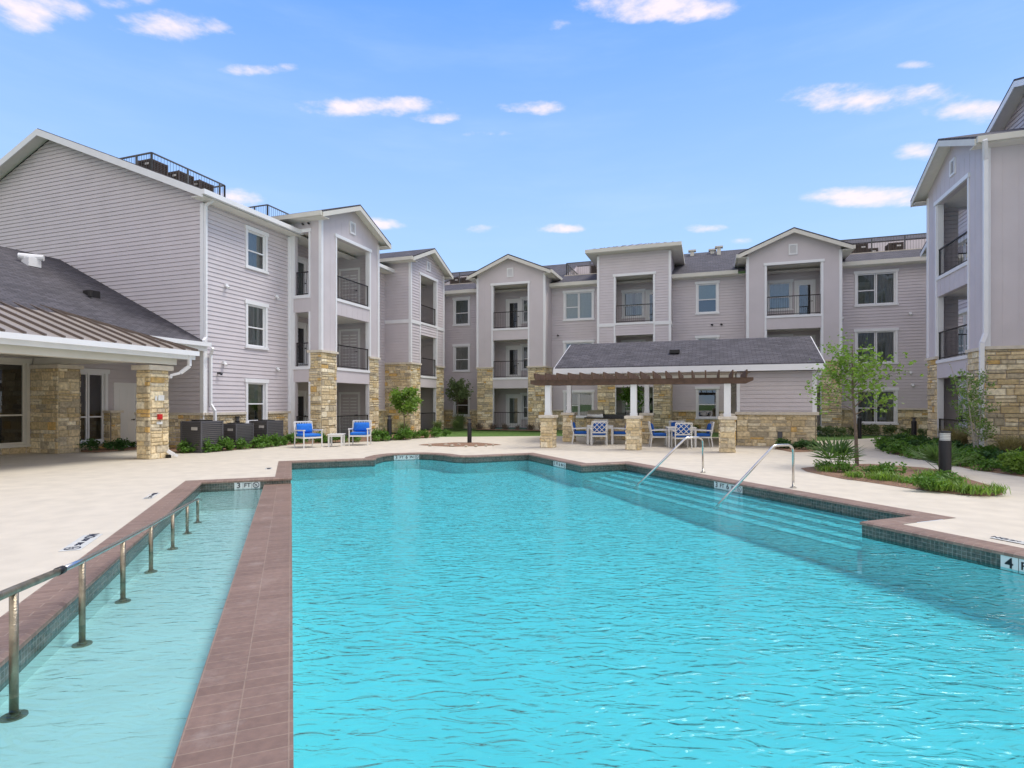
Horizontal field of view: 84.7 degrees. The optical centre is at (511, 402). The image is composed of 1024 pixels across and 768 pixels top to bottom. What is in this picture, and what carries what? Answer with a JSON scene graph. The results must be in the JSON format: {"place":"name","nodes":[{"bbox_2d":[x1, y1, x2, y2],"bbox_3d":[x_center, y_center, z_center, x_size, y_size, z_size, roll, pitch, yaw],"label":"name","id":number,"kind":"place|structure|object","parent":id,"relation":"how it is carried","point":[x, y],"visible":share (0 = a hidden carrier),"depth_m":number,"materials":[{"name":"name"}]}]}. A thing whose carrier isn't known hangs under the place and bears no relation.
{"place":"outdoors","nodes":[
{"label":"outdoors","id":0,"kind":"place"},
{"bbox_2d":[307,428,951,519],"bbox_3d":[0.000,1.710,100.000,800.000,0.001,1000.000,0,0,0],"label":"ground","id":1,"kind":"structure","parent":0,"point":[481,433],"depth_m":30.51,"materials":[{"name":"green plant"}]},
{"bbox_2d":[0,128,452,447],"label":"apartment building","id":2,"kind":"structure","parent":1,"relation":"on","point":[330,320],"depth_m":23.04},
{"bbox_2d":[138,159,167,175],"bbox_3d":[-14.220,-9.130,22.260,0.730,0.840,0.740,0,0,19],"label":"air conditioner","id":3,"kind":"object","parent":2,"relation":"on","point":[160,167],"visible":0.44,"depth_m":22.06,"materials":[{"name":"brown paint"}]},
{"bbox_2d":[168,170,192,184],"bbox_3d":[-13.826,-9.130,23.393,0.730,0.840,0.740,0,0,19],"label":"air conditioner","id":4,"kind":"object","parent":2,"relation":"on","point":[180,175],"visible":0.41,"depth_m":23.11,"materials":[{"name":"brown paint"}]},
{"bbox_2d":[244,224,268,273],"bbox_3d":[-10.443,-6.120,22.580,0.585,1.680,1.240,0,0,19],"label":"window","id":5,"kind":"structure","parent":2,"relation":"in","point":[256,257],"depth_m":22.69,"materials":[{"name":"white glass"}]},
{"bbox_2d":[244,299,268,349],"bbox_3d":[-10.443,-3.105,22.580,0.585,1.890,1.240,0,0,19],"label":"window","id":6,"kind":"structure","parent":2,"relation":"in","point":[256,313],"depth_m":22.69,"materials":[{"name":"white glass"}]},
{"bbox_2d":[244,378,268,422],"bbox_3d":[-10.443,-0.060,22.580,0.585,1.800,1.240,0,0,19],"label":"window","id":7,"kind":"structure","parent":2,"relation":"in","point":[256,390],"depth_m":22.86,"materials":[{"name":"white glass"}]},
{"bbox_2d":[298,390,307,423],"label":"door","id":8,"kind":"structure","parent":2,"relation":"in","point":[302,395],"depth_m":26.34,"materials":[{"name":"white"}]},
{"bbox_2d":[298,322,307,365],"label":"door","id":9,"kind":"structure","parent":2,"relation":"in","point":[302,327],"depth_m":26.29,"materials":[{"name":"white"}]},
{"bbox_2d":[298,256,307,294],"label":"door","id":10,"kind":"structure","parent":2,"relation":"in","point":[302,262],"depth_m":26.28,"materials":[{"name":"white"}]},
{"bbox_2d":[339,392,359,432],"bbox_3d":[-8.175,0.525,28.292,1.250,2.150,0.080,0,0,19],"label":"door","id":11,"kind":"structure","parent":2,"relation":"in","point":[340,393],"depth_m":28.33,"materials":[{"name":"white"}]},
{"bbox_2d":[339,328,359,368],"bbox_3d":[-8.180,-2.645,28.277,1.250,2.150,0.112,0,0,19],"label":"door","id":12,"kind":"structure","parent":2,"relation":"in","point":[357,330],"depth_m":28.31,"materials":[{"name":"white"}]},
{"bbox_2d":[339,267,359,302],"bbox_3d":[-8.180,-5.695,28.277,1.250,2.150,0.112,0,0,19],"label":"door","id":13,"kind":"structure","parent":2,"relation":"in","point":[358,268],"depth_m":28.30,"materials":[{"name":"white"}]},
{"bbox_2d":[445,377,473,418],"bbox_3d":[-3.317,0.006,35.572,1.874,3.291,2.006,0,0,0],"label":"tree","id":14,"kind":"object","parent":1,"relation":"on","point":[460,390],"visible":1,"depth_m":35.17,"materials":[{"name":"green plant"}]},
{"bbox_2d":[0,460,1023,767],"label":"pool basin","id":15,"kind":"object","parent":1,"relation":"in","point":[108,704],"visible":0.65,"depth_m":5.30,"materials":[{"name":"liquid"}]},
{"bbox_2d":[0,498,202,722],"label":"ramp handrail","id":16,"kind":"object","parent":15,"relation":"on","point":[15,713],"visible":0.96,"depth_m":4.57,"materials":[{"name":"metal"}]},
{"bbox_2d":[6,488,262,740],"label":"water","id":17,"kind":"structure","parent":15,"relation":"in","point":[220,502],"depth_m":7.82,"materials":[{"name":"blue liquid"}]},
{"bbox_2d":[171,483,293,767],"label":"pool divider","id":18,"kind":"object","parent":15,"relation":"attached to","point":[240,714],"visible":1,"depth_m":3.76,"materials":[{"name":"tile"}]},
{"bbox_2d":[0,455,1023,691],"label":"waterline tile","id":19,"kind":"object","parent":15,"relation":"attached to","point":[32,649],"visible":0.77,"depth_m":7.98,"materials":[{"name":"tile"}]},
{"bbox_2d":[234,482,259,489],"bbox_3d":[-5.674,1.765,12.050,0.504,0.164,0.012,0,0,-21],"label":"depth marker","id":20,"kind":"object","parent":19,"relation":"attached to","point":[246,485],"visible":0.97,"depth_m":12.04,"materials":[{"name":"white tile"}]},
{"bbox_2d":[714,481,741,493],"bbox_3d":[4.533,1.765,11.808,0.012,0.159,0.819,0,0,-21],"label":"depth marker","id":21,"kind":"object","parent":19,"relation":"attached to","point":[724,486],"visible":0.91,"depth_m":11.84,"materials":[{"name":"white tile"}]},
{"bbox_2d":[1001,555,1023,573],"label":"depth marker","id":22,"kind":"object","parent":19,"relation":"attached to","point":[1011,563],"visible":0.98,"depth_m":6.18,"materials":[{"name":"white tile"}]},
{"bbox_2d":[585,472,861,572],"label":"pool steps","id":23,"kind":"structure","parent":15,"relation":"on","point":[779,543],"depth_m":9.89,"materials":[{"name":"paint"}]},
{"bbox_2d":[587,472,861,551],"bbox_3d":[3.812,1.974,11.573,0.953,0.177,7.750,0,0,-21],"label":"step nosing tile","id":24,"kind":"object","parent":23,"relation":"on","point":[747,514],"visible":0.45,"depth_m":10.06,"materials":[{"name":"teal tile"}]},
{"bbox_2d":[0,436,1023,616],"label":"pool deck","id":25,"kind":"structure","parent":1,"relation":"on","point":[51,505],"depth_m":12.12,"materials":[{"name":"beige concrete"}]},
{"bbox_2d":[58,533,101,551],"bbox_3d":[-5.089,1.644,6.654,0.204,0.008,0.844,0,0,-21],"label":"depth marker","id":26,"kind":"object","parent":25,"relation":"on","point":[81,542],"visible":1,"depth_m":6.62,"materials":[{"name":"white tile"}]},
{"bbox_2d":[0,246,211,454],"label":"clubhouse","id":27,"kind":"structure","parent":25,"relation":"on","point":[75,344],"depth_m":18.45},
{"bbox_2d":[0,357,31,448],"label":"window","id":28,"kind":"structure","parent":27,"relation":"in","point":[14,372],"depth_m":18.70,"materials":[{"name":"clear glass"}]},
{"bbox_2d":[80,368,109,444],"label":"window","id":29,"kind":"structure","parent":27,"relation":"in","point":[94,382],"depth_m":20.25,"materials":[{"name":"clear glass"}]},
{"bbox_2d":[113,382,136,445],"bbox_3d":[-14.314,0.435,20.847,0.112,2.370,0.920,0,0,19],"label":"door","id":30,"kind":"structure","parent":27,"relation":"in","point":[124,396],"depth_m":20.88,"materials":[{"name":"white"}]},
{"bbox_2d":[81,447,136,451],"bbox_3d":[-13.882,1.622,19.659,1.350,0.044,2.000,0,0,19],"label":"planting bed","id":31,"kind":"object","parent":25,"relation":"on","point":[110,450],"visible":0.5,"depth_m":19.34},
{"bbox_2d":[77,438,100,450],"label":"shrub","id":32,"kind":"object","parent":31,"relation":"on","point":[92,442],"visible":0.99,"depth_m":18.94,"materials":[{"name":"green plant"}]},
{"bbox_2d":[111,437,131,449],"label":"shrub","id":33,"kind":"object","parent":31,"relation":"on","point":[118,442],"visible":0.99,"depth_m":19.35,"materials":[{"name":"green plant"}]},
{"bbox_2d":[131,365,177,458],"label":"stone column","id":34,"kind":"structure","parent":25,"relation":"on","point":[152,412],"depth_m":16.52,"materials":[{"name":"stone"}]},
{"bbox_2d":[169,430,436,452],"bbox_3d":[-6.712,1.632,26.101,4.471,0.024,17.609,0,0,29],"label":"planting bed","id":35,"kind":"object","parent":25,"relation":"on","point":[305,442],"visible":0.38,"depth_m":23.05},
{"bbox_2d":[180,420,222,452],"bbox_3d":[-10.515,1.110,19.064,0.910,1.080,0.920,0,0,19],"label":"air conditioner","id":36,"kind":"object","parent":35,"relation":"on","point":[196,431],"visible":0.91,"depth_m":18.74,"materials":[{"name":"paint"}]},
{"bbox_2d":[213,436,232,450],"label":"shrub","id":37,"kind":"object","parent":35,"relation":"on","point":[224,442],"visible":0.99,"depth_m":19.17,"materials":[{"name":"green plant"}]},
{"bbox_2d":[223,422,253,447],"bbox_3d":[-10.131,1.186,20.624,0.837,0.929,0.846,0,0,19],"label":"air conditioner","id":38,"kind":"object","parent":35,"relation":"on","point":[234,431],"visible":0.65,"depth_m":20.34,"materials":[{"name":"paint"}]},
{"bbox_2d":[249,435,267,447],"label":"shrub","id":39,"kind":"object","parent":35,"relation":"on","point":[256,440],"visible":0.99,"depth_m":20.43,"materials":[{"name":"green plant"}]},
{"bbox_2d":[249,419,282,444],"bbox_3d":[-9.576,1.148,21.913,0.864,1.004,0.874,0,0,19],"label":"air conditioner","id":40,"kind":"object","parent":35,"relation":"on","point":[267,426],"visible":0.63,"depth_m":21.60,"materials":[{"name":"paint"}]},
{"bbox_2d":[388,386,423,426],"bbox_3d":[-4.871,0.432,25.970,1.654,2.438,1.733,0,0,0],"label":"tree","id":41,"kind":"object","parent":35,"relation":"on","point":[401,401],"visible":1,"depth_m":25.74,"materials":[{"name":"green plant"}]},
{"bbox_2d":[293,421,322,447],"bbox_3d":[-7.608,1.170,20.960,0.877,0.967,0.767,0,0,44],"label":"lounge chair","id":42,"kind":"object","parent":25,"relation":"on","point":[304,431],"visible":1,"depth_m":20.97,"materials":[{"name":"blue fabric"}]},
{"bbox_2d":[327,433,345,446],"bbox_3d":[-6.672,1.410,21.366,0.580,0.480,0.580,0,0,-6],"label":"side table","id":43,"kind":"object","parent":25,"relation":"on","point":[341,435],"visible":0.98,"depth_m":21.13,"materials":[{"name":"white metal"}]},
{"bbox_2d":[348,420,371,445],"bbox_3d":[-5.975,1.170,22.119,0.768,0.967,0.877,0,0,-5],"label":"lounge chair","id":44,"kind":"object","parent":25,"relation":"on","point":[362,429],"visible":1,"depth_m":22.32,"materials":[{"name":"blue fabric"}]},
{"bbox_2d":[421,442,499,446],"bbox_3d":[-2.092,1.629,22.105,2.702,0.029,2.064,0,0,-36],"label":"planting bed","id":45,"kind":"object","parent":25,"relation":"on","point":[462,444],"visible":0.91,"depth_m":21.87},
{"bbox_2d":[0,452,1023,667],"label":"pool coping","id":46,"kind":"object","parent":25,"relation":"on","point":[43,606],"visible":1,"depth_m":7.34,"materials":[{"name":"brick"}]},
{"bbox_2d":[538,385,557,447],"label":"pergola column","id":47,"kind":"structure","parent":25,"relation":"on","point":[548,428],"depth_m":20.72,"materials":[{"name":"stone"}]},
{"bbox_2d":[561,385,576,441],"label":"pavilion column","id":48,"kind":"structure","parent":25,"relation":"on","point":[568,415],"depth_m":23.89,"materials":[{"name":"stone"}]},
{"bbox_2d":[571,420,586,443],"bbox_3d":[2.748,1.179,22.929,0.708,0.948,0.644,0,0,5],"label":"dining chair","id":49,"kind":"object","parent":25,"relation":"on","point":[579,433],"visible":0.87,"depth_m":22.66,"materials":[{"name":"white metal"}]},
{"bbox_2d":[590,421,607,445],"bbox_3d":[3.403,1.179,22.053,0.644,0.948,0.708,0,0,4],"label":"dining chair","id":50,"kind":"object","parent":25,"relation":"on","point":[599,429],"visible":1,"depth_m":21.80,"materials":[{"name":"white metal"}]},
{"bbox_2d":[584,414,638,439],"bbox_3d":[4.856,1.085,25.576,2.950,1.130,1.100,0,0,19],"label":"grill counter","id":51,"kind":"object","parent":25,"relation":"on","point":[616,420],"visible":0.26,"depth_m":25.20,"materials":[{"name":"stone"}]},
{"bbox_2d":[624,385,642,449],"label":"pergola column","id":52,"kind":"structure","parent":25,"relation":"on","point":[633,436],"depth_m":19.69,"materials":[{"name":"stone"}]},
{"bbox_2d":[530,369,753,385],"bbox_3d":[4.696,-0.865,20.829,7.670,0.430,3.330,0,0,19],"label":"pergola","id":53,"kind":"object","parent":52,"relation":"on","point":[604,378],"visible":1,"depth_m":19.93,"materials":[{"name":"brown wood"}]},
{"bbox_2d":[639,385,654,443],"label":"pavilion column","id":54,"kind":"structure","parent":25,"relation":"on","point":[647,415],"depth_m":22.80,"materials":[{"name":"stone"}]},
{"bbox_2d":[648,421,667,446],"bbox_3d":[5.582,1.179,21.521,0.708,0.948,0.644,0,0,9],"label":"dining chair","id":55,"kind":"object","parent":25,"relation":"on","point":[657,435],"visible":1,"depth_m":21.26,"materials":[{"name":"white metal"}]},
{"bbox_2d":[634,436,705,487],"bbox_3d":[3.651,1.361,12.955,1.980,1.149,0.120,0,0,-21],"label":"pool handrail","id":56,"kind":"object","parent":25,"relation":"on","point":[663,459],"visible":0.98,"depth_m":13.02,"materials":[{"name":"metal"}]},
{"bbox_2d":[671,422,692,448],"bbox_3d":[6.237,1.179,20.643,0.644,0.948,0.708,0,0,4],"label":"dining chair","id":57,"kind":"object","parent":25,"relation":"on","point":[682,430],"visible":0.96,"depth_m":20.39,"materials":[{"name":"white metal"}]},
{"bbox_2d":[553,336,824,445],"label":"pavilion","id":58,"kind":"structure","parent":25,"relation":"on","point":[769,404],"depth_m":21.77,"materials":[{"name":"concrete"}]},
{"bbox_2d":[693,421,713,446],"bbox_3d":[7.243,1.179,21.292,0.708,0.948,0.644,0,0,8],"label":"dining chair","id":59,"kind":"object","parent":25,"relation":"on","point":[708,430],"visible":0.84,"depth_m":21.06,"materials":[{"name":"white metal"}]},
{"bbox_2d":[718,384,736,452],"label":"pergola column","id":60,"kind":"structure","parent":25,"relation":"on","point":[727,432],"depth_m":18.66,"materials":[{"name":"stone"}]},
{"bbox_2d":[714,444,796,509],"bbox_3d":[4.591,1.361,10.563,1.980,1.149,0.120,0,0,-21],"label":"pool handrail","id":61,"kind":"object","parent":25,"relation":"on","point":[754,466],"visible":1,"depth_m":10.62,"materials":[{"name":"metal"}]},
{"bbox_2d":[801,464,1002,495],"bbox_3d":[8.417,1.622,12.690,3.226,0.044,5.238,0,0,22],"label":"planting bed","id":62,"kind":"object","parent":25,"relation":"on","point":[908,473],"visible":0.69,"depth_m":12.23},
{"bbox_2d":[803,434,864,467],"bbox_3d":[7.845,1.163,13.579,1.466,0.887,1.488,0,0,0],"label":"palmetto","id":63,"kind":"object","parent":62,"relation":"on","point":[842,448],"visible":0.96,"depth_m":13.49,"materials":[{"name":"green plant"}]},
{"bbox_2d":[830,459,858,472],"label":"shrub","id":64,"kind":"object","parent":62,"relation":"on","point":[842,465],"visible":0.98,"depth_m":12.86,"materials":[{"name":"green plant"}]},
{"bbox_2d":[799,328,926,465],"bbox_3d":[8.758,-0.097,14.486,2.469,3.496,2.732,0,0,0],"label":"young tree","id":65,"kind":"object","parent":62,"relation":"on","point":[844,363],"visible":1,"depth_m":14.30,"materials":[{"name":"green plant"}]},
{"bbox_2d":[869,470,904,481],"bbox_3d":[7.779,1.493,11.660,0.590,0.234,0.732,0,0,-5],"label":"grass tuft","id":66,"kind":"object","parent":62,"relation":"on","point":[885,476],"visible":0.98,"depth_m":11.59,"materials":[{"name":"green plant"}]},
{"bbox_2d":[873,461,910,474],"bbox_3d":[8.203,1.447,12.264,0.625,0.383,0.685,0,0,-20],"label":"shrub","id":67,"kind":"object","parent":62,"relation":"on","point":[885,466],"visible":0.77,"depth_m":12.15,"materials":[{"name":"green plant"}]},
{"bbox_2d":[904,472,946,490],"bbox_3d":[7.685,1.463,10.459,0.629,0.347,0.574,0,0,-7],"label":"shrub","id":68,"kind":"object","parent":62,"relation":"on","point":[923,479],"visible":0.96,"depth_m":10.42,"materials":[{"name":"green plant"}]},
{"bbox_2d":[938,431,951,475],"bbox_3d":[9.279,1.125,12.043,0.280,1.050,0.280,0,0,0],"label":"bollard light","id":69,"kind":"object","parent":62,"relation":"on","point":[944,452],"visible":0.85,"depth_m":11.96,"materials":[{"name":"brown metal"}]},
{"bbox_2d":[928,469,965,482],"bbox_3d":[8.328,1.452,10.881,0.605,0.372,0.663,0,0,22],"label":"shrub","id":70,"kind":"object","parent":62,"relation":"on","point":[943,474],"visible":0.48,"depth_m":10.77,"materials":[{"name":"green plant"}]},
{"bbox_2d":[952,484,995,495],"bbox_3d":[8.204,1.516,10.001,0.548,0.188,0.680,0,0,-39],"label":"grass tuft","id":71,"kind":"object","parent":62,"relation":"on","point":[971,490],"visible":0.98,"depth_m":9.94,"materials":[{"name":"green plant"}]},
{"bbox_2d":[977,481,1010,494],"bbox_3d":[8.604,1.503,10.069,0.639,0.215,0.515,0,0,-24],"label":"grass tuft","id":72,"kind":"object","parent":62,"relation":"on","point":[1000,489],"visible":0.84,"depth_m":9.99,"materials":[{"name":"green plant"}]},
{"bbox_2d":[890,451,1023,476],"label":"planting bed","id":73,"kind":"object","parent":25,"relation":"on","point":[997,470],"visible":0.11,"depth_m":13.53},
{"bbox_2d":[870,435,896,450],"bbox_3d":[12.995,1.427,19.480,0.849,0.596,0.983,0,0,-4],"label":"shrub","id":74,"kind":"object","parent":73,"relation":"on","point":[882,440],"visible":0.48,"depth_m":19.56,"materials":[{"name":"green plant"}]},
{"bbox_2d":[883,440,911,453],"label":"shrub","id":75,"kind":"object","parent":73,"relation":"on","point":[897,446],"visible":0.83,"depth_m":17.91,"materials":[{"name":"green plant"}]},
{"bbox_2d":[906,441,977,469],"bbox_3d":[9.876,1.204,12.936,1.207,0.806,1.377,0,0,0],"label":"palmetto","id":76,"kind":"object","parent":73,"relation":"on","point":[930,453],"visible":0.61,"depth_m":12.90,"materials":[{"name":"green plant"}]},
{"bbox_2d":[952,449,984,466],"bbox_3d":[11.675,1.455,14.564,0.823,0.510,0.711,0,0,1],"label":"shrub","id":77,"kind":"object","parent":73,"relation":"on","point":[973,460],"visible":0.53,"depth_m":14.46,"materials":[{"name":"green plant"}]},
{"bbox_2d":[946,356,1000,447],"bbox_3d":[13.428,0.168,16.359,2.036,2.979,1.179,0,0,-26],"label":"birch tree","id":78,"kind":"object","parent":73,"relation":"on","point":[969,416],"visible":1,"depth_m":16.25,"materials":[{"name":"green plant"}]},
{"bbox_2d":[968,458,999,470],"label":"shrub","id":79,"kind":"object","parent":73,"relation":"on","point":[986,464],"visible":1,"depth_m":13.61,"materials":[{"name":"green plant"}]},
{"bbox_2d":[997,446,1023,471],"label":"rounded shrub","id":80,"kind":"object","parent":73,"relation":"on","point":[1007,458],"visible":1,"depth_m":12.85,"materials":[{"name":"green plant"}]},
{"bbox_2d":[616,385,643,410],"bbox_3d":[6.040,0.298,28.487,1.614,2.706,1.574,0,0,-28],"label":"tree","id":81,"kind":"object","parent":1,"relation":"on","point":[625,397],"visible":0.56,"depth_m":28.33,"materials":[{"name":"green plant"}]},
{"bbox_2d":[444,227,927,435],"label":"apartment building","id":82,"kind":"structure","parent":1,"relation":"on","point":[513,324],"depth_m":32.40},
{"bbox_2d":[452,296,470,325],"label":"window","id":83,"kind":"structure","parent":82,"relation":"in","point":[461,305],"depth_m":37.61,"materials":[{"name":"white glass"}]},
{"bbox_2d":[452,344,470,371],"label":"window","id":84,"kind":"structure","parent":82,"relation":"in","point":[461,352],"depth_m":37.61,"materials":[{"name":"white glass"}]},
{"bbox_2d":[452,391,470,416],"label":"window","id":85,"kind":"structure","parent":82,"relation":"in","point":[464,407],"depth_m":37.89,"materials":[{"name":"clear glass"}]},
{"bbox_2d":[506,394,520,427],"bbox_3d":[0.091,0.510,36.686,1.050,2.180,0.112,0,0,19],"label":"door","id":86,"kind":"structure","parent":82,"relation":"in","point":[513,401],"depth_m":36.72,"materials":[{"name":"white glass"}]},
{"bbox_2d":[506,345,520,377],"bbox_3d":[0.091,-2.660,36.686,1.050,2.180,0.112,0,0,19],"label":"door","id":87,"kind":"structure","parent":82,"relation":"in","point":[513,353],"depth_m":36.72,"materials":[{"name":"white wood"}]},
{"bbox_2d":[506,298,520,327],"bbox_3d":[0.091,-5.710,36.686,1.050,2.180,0.112,0,0,19],"label":"door","id":88,"kind":"structure","parent":82,"relation":"in","point":[513,319],"depth_m":36.74,"materials":[{"name":"white"}]},
{"bbox_2d":[520,393,527,419],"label":"window","id":89,"kind":"structure","parent":82,"relation":"in","point":[524,396],"depth_m":36.51,"materials":[{"name":"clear glass"}]},
{"bbox_2d":[520,344,527,370],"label":"window","id":90,"kind":"structure","parent":82,"relation":"in","point":[524,347],"depth_m":36.51,"materials":[{"name":"clear glass"}]},
{"bbox_2d":[520,296,527,323],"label":"window","id":91,"kind":"structure","parent":82,"relation":"in","point":[524,300],"depth_m":36.51,"materials":[{"name":"clear glass"}]},
{"bbox_2d":[563,289,594,320],"bbox_3d":[4.150,-6.065,34.904,2.020,1.910,0.225,0,0,19],"label":"window","id":92,"kind":"structure","parent":82,"relation":"in","point":[578,305],"depth_m":34.94,"materials":[{"name":"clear glass"}]},
{"bbox_2d":[563,339,594,353],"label":"window","id":93,"kind":"structure","parent":82,"relation":"in","point":[567,343],"depth_m":34.93,"materials":[{"name":"clear glass"}]},
{"bbox_2d":[563,390,594,417],"bbox_3d":[4.158,0.070,34.929,2.020,1.740,0.277,0,0,19],"label":"window","id":94,"kind":"structure","parent":82,"relation":"in","point":[582,400],"depth_m":34.92,"materials":[{"name":"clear glass"}]},
{"bbox_2d":[621,392,643,412],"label":"window","id":95,"kind":"structure","parent":82,"relation":"in","point":[625,409],"depth_m":34.32,"materials":[{"name":"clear glass"}]},
{"bbox_2d":[621,289,644,318],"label":"window","id":96,"kind":"structure","parent":82,"relation":"in","point":[635,296],"depth_m":34.27,"materials":[{"name":"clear glass"}]},
{"bbox_2d":[645,290,652,321],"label":"door","id":97,"kind":"structure","parent":82,"relation":"in","point":[648,293],"depth_m":33.87,"materials":[{"name":"white"}]},
{"bbox_2d":[695,280,719,314],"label":"window","id":98,"kind":"structure","parent":82,"relation":"in","point":[707,292],"depth_m":32.52,"materials":[{"name":"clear glass"}]},
{"bbox_2d":[695,386,719,418],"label":"window","id":99,"kind":"structure","parent":82,"relation":"in","point":[707,398],"depth_m":32.76,"materials":[{"name":"clear glass"}]},
{"bbox_2d":[767,279,792,311],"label":"window","id":100,"kind":"structure","parent":82,"relation":"in","point":[774,287],"depth_m":31.62,"materials":[{"name":"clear glass"}]},
{"bbox_2d":[794,279,815,314],"bbox_3d":[16.196,-5.710,31.076,1.050,2.180,0.112,0,0,19],"label":"door","id":101,"kind":"structure","parent":82,"relation":"in","point":[801,287],"depth_m":31.12,"materials":[{"name":"white"}]},
{"bbox_2d":[854,268,898,306],"bbox_3d":[19.207,-6.055,29.688,2.050,1.890,0.277,0,0,19],"label":"window","id":102,"kind":"structure","parent":82,"relation":"in","point":[872,287],"depth_m":29.69,"materials":[{"name":"clear glass"}]},
{"bbox_2d":[854,327,898,364],"bbox_3d":[19.207,-2.985,29.688,2.050,1.890,0.277,0,0,19],"label":"window","id":103,"kind":"structure","parent":82,"relation":"in","point":[885,340],"depth_m":29.67,"materials":[{"name":"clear glass"}]},
{"bbox_2d":[854,388,898,424],"bbox_3d":[19.258,0.170,29.834,2.050,1.940,0.585,0,0,19],"label":"window","id":104,"kind":"structure","parent":82,"relation":"in","point":[891,417],"depth_m":29.68,"materials":[{"name":"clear glass"}]},
{"bbox_2d":[862,423,880,435],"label":"shrub","id":105,"kind":"object","parent":1,"relation":"on","point":[868,428],"visible":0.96,"depth_m":29.19,"materials":[{"name":"green plant"}]},
{"bbox_2d":[910,77,1023,446],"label":"apartment building","id":106,"kind":"structure","parent":1,"relation":"on","point":[969,192],"depth_m":17.82,"materials":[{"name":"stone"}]},
{"bbox_2d":[958,308,967,355],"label":"window","id":107,"kind":"structure","parent":106,"relation":"in","point":[962,314],"depth_m":23.73,"materials":[{"name":"white glass"}]},
{"bbox_2d":[292,459,1023,767],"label":"pool water","id":108,"kind":"structure","parent":0,"point":[576,481],"depth_m":6.41,"materials":[{"name":"blue liquid"}]},
{"bbox_2d":[934,426,968,444],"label":"ornamental grass","id":109,"kind":"object","parent":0,"point":[961,436],"depth_m":18.42,"materials":[{"name":"plant"}]},
{"bbox_2d":[988,434,1023,451],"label":"ornamental grass","id":110,"kind":"object","parent":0,"point":[1009,445],"depth_m":15.33,"materials":[{"name":"plant"}]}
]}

